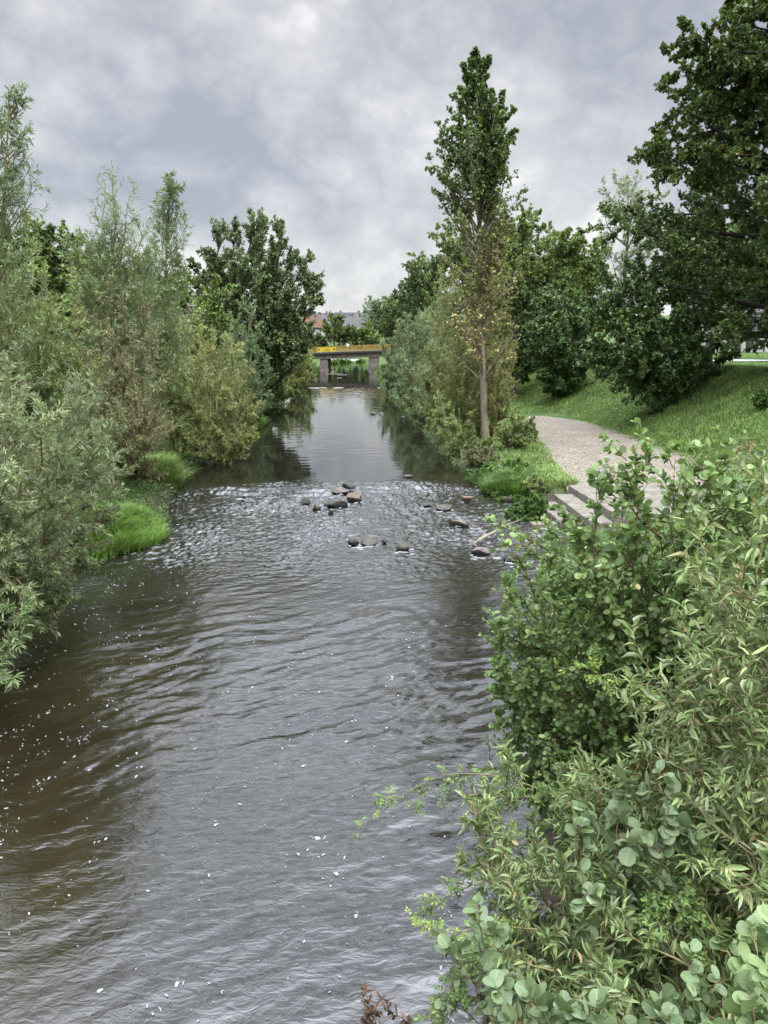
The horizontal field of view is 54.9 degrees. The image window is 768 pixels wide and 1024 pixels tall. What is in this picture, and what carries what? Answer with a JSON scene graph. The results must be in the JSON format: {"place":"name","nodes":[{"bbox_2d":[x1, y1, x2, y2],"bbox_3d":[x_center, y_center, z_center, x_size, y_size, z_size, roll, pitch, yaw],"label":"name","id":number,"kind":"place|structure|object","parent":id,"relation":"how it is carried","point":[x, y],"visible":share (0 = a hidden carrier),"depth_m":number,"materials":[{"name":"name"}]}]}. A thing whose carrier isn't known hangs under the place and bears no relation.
{"place":"outdoors","nodes":[
{"label":"outdoors","id":0,"kind":"place"},
{"bbox_2d":[0,358,566,1023],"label":"river water","id":1,"kind":"structure","parent":0,"point":[282,582],"depth_m":11.32,"materials":[{"name":"liquid"}]},
{"bbox_2d":[0,538,539,1023],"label":"foam flecks","id":2,"kind":"object","parent":1,"relation":"on","point":[214,824],"visible":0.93,"depth_m":10.19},
{"bbox_2d":[324,499,347,507],"bbox_3d":[-1.790,-0.265,27.503,0.902,0.385,0.521,-1,13,-3],"label":"rock","id":3,"kind":"object","parent":1,"relation":"on","point":[332,503],"visible":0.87,"depth_m":27.34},
{"bbox_2d":[330,487,348,494],"bbox_3d":[-1.793,-0.811,29.850,0.738,0.386,0.492,-1,13,-3],"label":"rock","id":4,"kind":"object","parent":1,"relation":"on","point":[338,490],"visible":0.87,"depth_m":29.70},
{"bbox_2d":[346,492,361,502],"bbox_3d":[-1.138,-0.462,28.511,0.625,0.586,0.830,-1,13,-3],"label":"rock","id":5,"kind":"object","parent":1,"relation":"on","point":[354,497],"visible":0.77,"depth_m":28.33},
{"bbox_2d":[177,359,532,566],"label":"white water","id":6,"kind":"structure","parent":1,"relation":"on","point":[419,508],"depth_m":26.47,"materials":[{"name":"liquid"}]},
{"bbox_2d":[361,538,376,545],"bbox_3d":[-0.466,0.925,22.407,0.497,0.249,0.383,-1,13,-3],"label":"rock","id":7,"kind":"object","parent":1,"relation":"on","point":[368,542],"visible":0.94,"depth_m":22.30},
{"bbox_2d":[395,541,408,551],"bbox_3d":[0.537,1.037,21.811,0.425,0.288,0.410,-1,13,-3],"label":"rock","id":8,"kind":"object","parent":1,"relation":"on","point":[401,546],"visible":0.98,"depth_m":21.66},
{"bbox_2d":[436,504,451,510],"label":"rock","id":9,"kind":"object","parent":1,"relation":"on","point":[442,507],"visible":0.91,"depth_m":26.88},
{"bbox_2d":[453,519,468,526],"bbox_3d":[2.618,0.395,24.675,0.521,0.380,0.480,7,15,29],"label":"rock","id":10,"kind":"object","parent":1,"relation":"on","point":[461,522],"visible":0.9,"depth_m":24.50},
{"bbox_2d":[471,547,490,554],"bbox_3d":[2.885,1.133,21.441,0.684,0.239,0.446,-9,16,-35],"label":"rock","id":11,"kind":"object","parent":1,"relation":"on","point":[481,551],"visible":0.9,"depth_m":21.31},
{"bbox_2d":[472,520,519,544],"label":"driftwood branch","id":12,"kind":"object","parent":1,"relation":"on","point":[486,536],"visible":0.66,"depth_m":22.84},
{"bbox_2d":[504,553,523,561],"bbox_3d":[3.658,1.338,20.763,0.595,0.410,0.306,-1,13,-3],"label":"rock","id":13,"kind":"object","parent":1,"relation":"on","point":[515,556],"visible":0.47,"depth_m":20.64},
{"bbox_2d":[0,0,767,314],"label":"sky","id":14,"kind":"structure","parent":0,"point":[320,116],"materials":[{"name":"grey"}]},
{"bbox_2d":[1,315,767,1014],"bbox_3d":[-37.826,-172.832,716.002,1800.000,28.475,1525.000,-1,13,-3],"label":"ground","id":15,"kind":"structure","parent":0,"point":[549,833],"depth_m":36.10,"materials":[{"name":"plant"}]},
{"bbox_2d":[0,596,35,693],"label":"willow seedling","id":16,"kind":"object","parent":15,"relation":"on","point":[16,638],"visible":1,"depth_m":10.61,"materials":[{"name":"green plant"}]},
{"bbox_2d":[0,79,73,461],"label":"willow tree","id":17,"kind":"object","parent":15,"relation":"on","point":[19,142],"visible":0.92,"depth_m":18.80,"materials":[{"name":"green plant"}]},
{"bbox_2d":[0,219,75,374],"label":"alder tree","id":18,"kind":"object","parent":15,"relation":"on","point":[47,239],"visible":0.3,"depth_m":29.92,"materials":[{"name":"green plant"}]},
{"bbox_2d":[4,218,71,404],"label":"broadleaf tree","id":19,"kind":"object","parent":15,"relation":"on","point":[63,226],"visible":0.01,"depth_m":49.12,"materials":[{"name":"green plant"}]},
{"bbox_2d":[0,233,105,485],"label":"willow bush","id":20,"kind":"object","parent":15,"relation":"on","point":[55,317],"visible":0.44,"depth_m":21.71,"materials":[{"name":"green plant"}]},
{"bbox_2d":[0,340,138,664],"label":"willow bush","id":21,"kind":"object","parent":15,"relation":"on","point":[26,572],"visible":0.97,"depth_m":13.26,"materials":[{"name":"plant"}]},
{"bbox_2d":[2,212,148,413],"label":"broadleaf tree","id":22,"kind":"object","parent":15,"relation":"on","point":[62,266],"visible":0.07,"depth_m":42.67,"materials":[{"name":"green plant"}]},
{"bbox_2d":[3,237,150,423],"bbox_3d":[-16.230,-9.343,39.836,7.418,9.886,8.220,-7,15,-28],"label":"broadleaf tree","id":23,"kind":"object","parent":15,"relation":"on","point":[68,314],"visible":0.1,"depth_m":38.89,"materials":[{"name":"green plant"}]},
{"bbox_2d":[45,501,151,562],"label":"grass clump","id":24,"kind":"object","parent":15,"relation":"on","point":[123,532],"visible":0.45,"depth_m":21.49,"materials":[{"name":"plant"}]},
{"bbox_2d":[51,160,177,458],"bbox_3d":[-10.933,-8.085,30.381,4.740,12.004,4.529,-1,13,-3],"label":"willow tree","id":25,"kind":"object","parent":15,"relation":"on","point":[99,259],"visible":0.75,"depth_m":29.79,"materials":[{"name":"green plant"}]},
{"bbox_2d":[61,273,182,487],"bbox_3d":[-9.377,-4.284,26.317,4.552,7.971,6.755,-1,13,-3],"label":"willow bush","id":26,"kind":"object","parent":15,"relation":"on","point":[134,417],"visible":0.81,"depth_m":26.20,"materials":[{"name":"green plant"}]},
{"bbox_2d":[96,500,173,553],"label":"grass clump","id":27,"kind":"object","parent":15,"relation":"on","point":[158,534],"visible":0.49,"depth_m":22.99,"materials":[{"name":"plant"}]},
{"bbox_2d":[119,255,200,378],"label":"broadleaf tree","id":28,"kind":"object","parent":15,"relation":"on","point":[193,276],"visible":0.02,"depth_m":61.37,"materials":[{"name":"green plant"}]},
{"bbox_2d":[124,451,199,488],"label":"grass clump","id":29,"kind":"object","parent":15,"relation":"on","point":[176,477],"visible":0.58,"depth_m":30.71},
{"bbox_2d":[125,169,202,453],"bbox_3d":[-10.055,-8.607,33.438,3.631,12.721,4.710,-1,13,-3],"label":"willow tree","id":30,"kind":"object","parent":15,"relation":"on","point":[170,189],"visible":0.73,"depth_m":32.93,"materials":[{"name":"green plant"}]},
{"bbox_2d":[132,294,197,460],"bbox_3d":[-10.300,-6.260,34.364,3.096,8.056,3.423,-1,13,-3],"label":"willow bush","id":31,"kind":"object","parent":15,"relation":"on","point":[173,435],"visible":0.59,"depth_m":34.48,"materials":[{"name":"green plant"}]},
{"bbox_2d":[134,271,244,399],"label":"broadleaf tree","id":32,"kind":"object","parent":15,"relation":"on","point":[209,306],"visible":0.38,"depth_m":54.68,"materials":[{"name":"green plant"}]},
{"bbox_2d":[177,254,228,364],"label":"broadleaf tree","id":33,"kind":"object","parent":15,"relation":"on","point":[204,279],"visible":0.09,"depth_m":72.97,"materials":[{"name":"green plant"}]},
{"bbox_2d":[148,295,265,464],"bbox_3d":[-9.000,-7.013,37.768,6.084,8.658,7.460,-7,15,-28],"label":"willow bush","id":34,"kind":"object","parent":15,"relation":"on","point":[217,433],"visible":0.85,"depth_m":36.72,"materials":[{"name":"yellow plant"}]},
{"bbox_2d":[201,318,259,428],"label":"willow tree","id":35,"kind":"object","parent":15,"relation":"on","point":[256,384],"visible":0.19,"depth_m":48.72,"materials":[{"name":"green plant"}]},
{"bbox_2d":[217,294,274,426],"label":"willow tree","id":36,"kind":"object","parent":15,"relation":"on","point":[259,397],"visible":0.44,"depth_m":50.32,"materials":[{"name":"green plant"}]},
{"bbox_2d":[238,412,271,427],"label":"grass clump","id":37,"kind":"object","parent":15,"relation":"on","point":[262,424],"visible":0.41,"depth_m":51.82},
{"bbox_2d":[195,207,325,398],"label":"broadleaf tree","id":38,"kind":"object","parent":15,"relation":"on","point":[283,346],"visible":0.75,"depth_m":59.54,"materials":[{"name":"green plant"}]},
{"bbox_2d":[246,396,282,414],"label":"riverside bush","id":39,"kind":"object","parent":15,"relation":"on","point":[274,406],"visible":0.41,"depth_m":60.91,"materials":[{"name":"green plant"}]},
{"bbox_2d":[270,376,298,403],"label":"riverside bush","id":40,"kind":"object","parent":15,"relation":"on","point":[282,394],"visible":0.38,"depth_m":70.27,"materials":[{"name":"green plant"}]},
{"bbox_2d":[285,340,316,393],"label":"riverside bush","id":41,"kind":"object","parent":15,"relation":"on","point":[299,379],"visible":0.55,"depth_m":83.75,"materials":[{"name":"green plant"}]},
{"bbox_2d":[295,350,319,378],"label":"riverside bush","id":42,"kind":"object","parent":15,"relation":"on","point":[311,366],"visible":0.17,"depth_m":109.26,"materials":[{"name":"green plant"}]},
{"bbox_2d":[297,320,320,351],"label":"broadleaf tree","id":43,"kind":"object","parent":15,"relation":"on","point":[309,338],"visible":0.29,"depth_m":278.68,"materials":[{"name":"green plant"}]},
{"bbox_2d":[301,316,328,342],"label":"house","id":44,"kind":"structure","parent":15,"relation":"on","point":[317,326],"depth_m":297.13,"materials":[{"name":"red tile"}]},
{"bbox_2d":[313,335,327,351],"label":"broadleaf tree","id":45,"kind":"object","parent":15,"relation":"on","point":[318,339],"visible":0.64,"depth_m":275.62,"materials":[{"name":"green plant"}]},
{"bbox_2d":[320,311,346,345],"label":"broadleaf tree","id":46,"kind":"object","parent":15,"relation":"on","point":[329,329],"visible":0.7,"depth_m":280.60,"materials":[{"name":"green plant"}]},
{"bbox_2d":[326,322,355,347],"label":"broadleaf tree","id":47,"kind":"object","parent":15,"relation":"on","point":[344,335],"visible":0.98,"depth_m":278.65,"materials":[{"name":"green plant"}]},
{"bbox_2d":[303,344,399,370],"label":"road bridge","id":48,"kind":"structure","parent":15,"relation":"on","point":[373,355],"depth_m":149.69,"materials":[{"name":"concrete"}]},
{"bbox_2d":[335,316,367,333],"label":"barn","id":49,"kind":"structure","parent":15,"relation":"on","point":[354,320],"depth_m":324.98,"materials":[{"name":"brick"}]},
{"bbox_2d":[351,327,371,348],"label":"broadleaf tree","id":50,"kind":"object","parent":15,"relation":"on","point":[355,334],"visible":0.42,"depth_m":273.39,"materials":[{"name":"green plant"}]},
{"bbox_2d":[357,321,380,347],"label":"broadleaf tree","id":51,"kind":"object","parent":15,"relation":"on","point":[368,332],"visible":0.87,"depth_m":263.84,"materials":[{"name":"green plant"}]},
{"bbox_2d":[357,295,386,347],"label":"birch tree","id":52,"kind":"object","parent":15,"relation":"on","point":[372,313],"visible":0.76,"depth_m":274.91,"materials":[{"name":"green plant"}]},
{"bbox_2d":[1,363,767,829],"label":"undergrowth","id":53,"kind":"object","parent":15,"relation":"on","point":[381,383],"visible":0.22,"depth_m":30.40,"materials":[{"name":"green plant"}]},
{"bbox_2d":[358,981,412,1023],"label":"withered shoot","id":54,"kind":"object","parent":15,"relation":"on","point":[371,1013],"visible":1,"depth_m":4.00,"materials":[{"name":"brown plant"}]},
{"bbox_2d":[372,299,414,348],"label":"broadleaf tree","id":55,"kind":"object","parent":15,"relation":"on","point":[390,320],"visible":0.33,"depth_m":159.26,"materials":[{"name":"green plant"}]},
{"bbox_2d":[378,311,425,390],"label":"willow bush","id":56,"kind":"object","parent":15,"relation":"on","point":[389,378],"visible":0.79,"depth_m":89.50,"materials":[{"name":"green plant"}]},
{"bbox_2d":[387,276,435,370],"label":"broadleaf tree","id":57,"kind":"object","parent":15,"relation":"on","point":[404,286],"visible":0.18,"depth_m":122.23,"materials":[{"name":"green plant"}]},
{"bbox_2d":[390,295,447,403],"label":"willow bush","id":58,"kind":"object","parent":15,"relation":"on","point":[400,383],"visible":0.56,"depth_m":65.95,"materials":[{"name":"green plant"}]},
{"bbox_2d":[397,299,452,422],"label":"willow bush","id":59,"kind":"object","parent":15,"relation":"on","point":[419,396],"visible":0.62,"depth_m":51.72,"materials":[{"name":"plant"}]},
{"bbox_2d":[393,254,466,365],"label":"broadleaf tree","id":60,"kind":"object","parent":15,"relation":"on","point":[416,278],"visible":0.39,"depth_m":107.06,"materials":[{"name":"green plant"}]},
{"bbox_2d":[352,759,572,842],"bbox_3d":[0.757,2.331,5.887,2.060,0.905,0.451,4,14,17],"label":"rose shoot","id":61,"kind":"object","parent":15,"relation":"on","point":[393,800],"visible":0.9,"depth_m":5.95,"materials":[{"name":"green plant"}]},
{"bbox_2d":[481,775,598,830],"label":"rose shoot","id":62,"kind":"object","parent":61,"relation":"attached to","point":[538,796],"visible":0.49,"depth_m":5.50,"materials":[{"name":"green plant"}]},
{"bbox_2d":[425,390,503,457],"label":"willow bush","id":63,"kind":"object","parent":15,"relation":"on","point":[444,435],"visible":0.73,"depth_m":37.64,"materials":[{"name":"green plant"}]},
{"bbox_2d":[414,266,517,435],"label":"willow bush","id":64,"kind":"object","parent":15,"relation":"on","point":[444,380],"visible":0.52,"depth_m":42.53,"materials":[{"name":"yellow plant"}]},
{"bbox_2d":[406,218,525,390],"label":"broadleaf tree","id":65,"kind":"object","parent":15,"relation":"on","point":[458,261],"visible":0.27,"depth_m":78.22,"materials":[{"name":"green plant"}]},
{"bbox_2d":[433,306,518,438],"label":"twiggy shrub","id":66,"kind":"object","parent":15,"relation":"on","point":[498,400],"visible":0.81,"depth_m":41.20,"materials":[{"name":"green plant"}]},
{"bbox_2d":[424,46,530,438],"bbox_3d":[4.754,-13.274,38.920,5.691,20.009,4.991,-1,13,-3],"label":"poplar tree","id":67,"kind":"object","parent":15,"relation":"on","point":[485,170],"visible":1,"depth_m":37.68,"materials":[{"name":"green plant"}]},
{"bbox_2d":[462,440,501,468],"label":"bank shrub","id":68,"kind":"object","parent":15,"relation":"on","point":[474,454],"visible":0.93,"depth_m":34.16,"materials":[{"name":"green plant"}]},
{"bbox_2d":[463,460,501,483],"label":"bank shrub","id":69,"kind":"object","parent":15,"relation":"on","point":[486,467],"visible":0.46,"depth_m":31.62,"materials":[{"name":"green plant"}]},
{"bbox_2d":[430,892,537,1023],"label":"alder bush","id":70,"kind":"object","parent":15,"relation":"on","point":[445,944],"visible":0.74,"depth_m":4.27,"materials":[{"name":"green plant"}]},
{"bbox_2d":[478,489,518,501],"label":"bank shrub","id":71,"kind":"object","parent":15,"relation":"on","point":[496,495],"visible":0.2,"depth_m":28.84,"materials":[{"name":"green plant"}]},
{"bbox_2d":[472,465,540,499],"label":"grass clump","id":72,"kind":"object","parent":15,"relation":"on","point":[505,482],"visible":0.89,"depth_m":29.57,"materials":[{"name":"green plant"}]},
{"bbox_2d":[492,406,533,450],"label":"bank shrub","id":73,"kind":"object","parent":15,"relation":"on","point":[515,438],"visible":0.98,"depth_m":37.03,"materials":[{"name":"green plant"}]},
{"bbox_2d":[495,457,532,472],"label":"bank shrub","id":74,"kind":"object","parent":15,"relation":"on","point":[519,464],"visible":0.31,"depth_m":31.03,"materials":[{"name":"green plant"}]},
{"bbox_2d":[488,203,559,356],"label":"broadleaf tree","id":75,"kind":"object","parent":15,"relation":"on","point":[522,235],"visible":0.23,"depth_m":82.37,"materials":[{"name":"green plant"}]},
{"bbox_2d":[485,264,565,398],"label":"broadleaf tree","id":76,"kind":"object","parent":15,"relation":"on","point":[526,306],"visible":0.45,"depth_m":66.89,"materials":[{"name":"green plant"}]},
{"bbox_2d":[524,415,539,442],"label":"bank shrub","id":77,"kind":"object","parent":15,"relation":"on","point":[534,431],"visible":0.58,"depth_m":39.89,"materials":[{"name":"green plant"}]},
{"bbox_2d":[512,490,555,514],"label":"bank shrub","id":78,"kind":"object","parent":15,"relation":"on","point":[536,503],"visible":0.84,"depth_m":26.12,"materials":[{"name":"green plant"}]},
{"bbox_2d":[518,473,550,492],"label":"bank shrub","id":79,"kind":"object","parent":15,"relation":"on","point":[534,482],"visible":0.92,"depth_m":28.76,"materials":[{"name":"green plant"}]},
{"bbox_2d":[506,225,612,337],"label":"broadleaf tree","id":80,"kind":"object","parent":15,"relation":"on","point":[560,257],"visible":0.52,"depth_m":79.14,"materials":[{"name":"green plant"}]},
{"bbox_2d":[521,273,606,396],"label":"hornbeam bush","id":81,"kind":"object","parent":15,"relation":"on","point":[557,370],"visible":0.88,"depth_m":60.45,"materials":[{"name":"green plant"}]},
{"bbox_2d":[558,246,617,351],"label":"broadleaf tree","id":82,"kind":"object","parent":15,"relation":"on","point":[598,322],"visible":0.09,"depth_m":92.55,"materials":[{"name":"green plant"}]},
{"bbox_2d":[418,354,767,500],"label":"grass","id":83,"kind":"structure","parent":15,"relation":"on","point":[552,465],"depth_m":42.26,"materials":[{"name":"plant"}]},
{"bbox_2d":[494,505,536,521],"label":"bank shrub","id":84,"kind":"object","parent":83,"relation":"on","point":[519,510],"visible":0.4,"depth_m":25.75,"materials":[{"name":"green plant"}]},
{"bbox_2d":[482,938,727,1023],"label":"alder bush","id":85,"kind":"object","parent":15,"relation":"on","point":[664,1007],"visible":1,"depth_m":3.38,"materials":[{"name":"green plant"}]},
{"bbox_2d":[452,442,767,1023],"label":"willow bush","id":86,"kind":"object","parent":15,"relation":"on","point":[716,806],"visible":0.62,"depth_m":4.35,"materials":[{"name":"green plant"}]},
{"bbox_2d":[413,937,525,1023],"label":"rose shoot","id":87,"kind":"object","parent":86,"relation":"attached to","point":[459,989],"visible":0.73,"depth_m":4.31,"materials":[{"name":"green plant"}]},
{"bbox_2d":[405,906,538,941],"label":"rose shoot","id":88,"kind":"object","parent":86,"relation":"attached to","point":[459,937],"visible":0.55,"depth_m":4.84,"materials":[{"name":"green plant"}]},
{"bbox_2d":[411,839,559,928],"bbox_3d":[0.700,2.654,5.189,1.080,0.726,0.286,3,13,14],"label":"rose shoot","id":89,"kind":"object","parent":86,"relation":"attached to","point":[454,889],"visible":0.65,"depth_m":5.24,"materials":[{"name":"green plant"}]},
{"bbox_2d":[554,656,705,710],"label":"rose shoot","id":90,"kind":"object","parent":86,"relation":"attached to","point":[647,700],"visible":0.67,"depth_m":5.66,"materials":[{"name":"green plant"}]},
{"bbox_2d":[580,856,737,966],"bbox_3d":[1.579,2.209,4.200,0.344,0.431,0.888,-12,18,-42],"label":"rose shoot","id":91,"kind":"object","parent":86,"relation":"attached to","point":[697,907],"visible":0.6,"depth_m":4.11,"materials":[{"name":"green plant"}]},
{"bbox_2d":[627,835,750,973],"bbox_3d":[1.649,2.169,4.104,0.610,0.717,0.313,-1,13,-3],"label":"rose shoot","id":92,"kind":"object","parent":86,"relation":"attached to","point":[691,888],"visible":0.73,"depth_m":4.08,"materials":[{"name":"green plant"}]},
{"bbox_2d":[478,420,767,864],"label":"alder bush","id":93,"kind":"object","parent":15,"relation":"on","point":[618,731],"visible":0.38,"depth_m":6.47,"materials":[{"name":"green plant"}]},
{"bbox_2d":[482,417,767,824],"bbox_3d":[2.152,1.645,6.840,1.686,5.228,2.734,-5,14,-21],"label":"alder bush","id":94,"kind":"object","parent":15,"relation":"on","point":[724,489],"visible":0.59,"depth_m":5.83,"materials":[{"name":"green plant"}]},
{"bbox_2d":[529,485,727,533],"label":"stone steps","id":95,"kind":"structure","parent":15,"relation":"on","point":[575,498],"depth_m":25.56,"materials":[{"name":"stone"}]},
{"bbox_2d":[589,168,669,352],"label":"silver tree","id":96,"kind":"object","parent":15,"relation":"on","point":[627,244],"visible":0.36,"depth_m":80.46,"materials":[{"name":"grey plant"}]},
{"bbox_2d":[565,759,704,991],"bbox_3d":[1.674,3.008,4.575,1.206,3.192,0.696,3,13,13],"label":"alder bush","id":97,"kind":"object","parent":15,"relation":"on","point":[642,843],"visible":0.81,"depth_m":4.31,"materials":[{"name":"green plant"}]},
{"bbox_2d":[576,246,741,416],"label":"hornbeam bush","id":98,"kind":"object","parent":15,"relation":"on","point":[678,380],"visible":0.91,"depth_m":44.01,"materials":[{"name":"green plant"}]},
{"bbox_2d":[575,0,767,389],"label":"maple tree","id":99,"kind":"object","parent":15,"relation":"on","point":[738,54],"visible":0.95,"depth_m":41.08,"materials":[{"name":"green plant"}]},
{"bbox_2d":[651,206,741,331],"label":"broadleaf tree","id":100,"kind":"object","parent":15,"relation":"on","point":[678,276],"visible":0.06,"depth_m":73.75,"materials":[{"name":"green plant"}]},
{"bbox_2d":[639,434,765,467],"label":"leaf litter","id":101,"kind":"object","parent":15,"relation":"on","point":[737,446],"visible":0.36,"depth_m":32.62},
{"bbox_2d":[682,286,767,351],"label":"white house","id":102,"kind":"structure","parent":15,"relation":"on","point":[743,344],"depth_m":121.01,"materials":[{"name":"grey tile"}]},
{"bbox_2d":[699,207,767,358],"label":"broadleaf tree","id":103,"kind":"object","parent":15,"relation":"on","point":[734,229],"visible":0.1,"depth_m":68.03,"materials":[{"name":"green plant"}]},
{"bbox_2d":[702,904,767,1023],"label":"alder bush","id":104,"kind":"object","parent":15,"relation":"on","point":[749,967],"visible":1,"depth_m":2.48,"materials":[{"name":"green plant"}]},
{"bbox_2d":[750,388,767,410],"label":"hornbeam bush","id":105,"kind":"object","parent":15,"relation":"on","point":[759,400],"visible":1,"depth_m":36.68,"materials":[{"name":"green plant"}]},
{"bbox_2d":[524,416,708,492],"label":"gravel path","id":106,"kind":"structure","parent":0,"point":[584,459],"depth_m":37.65,"materials":[{"name":"gravel"}]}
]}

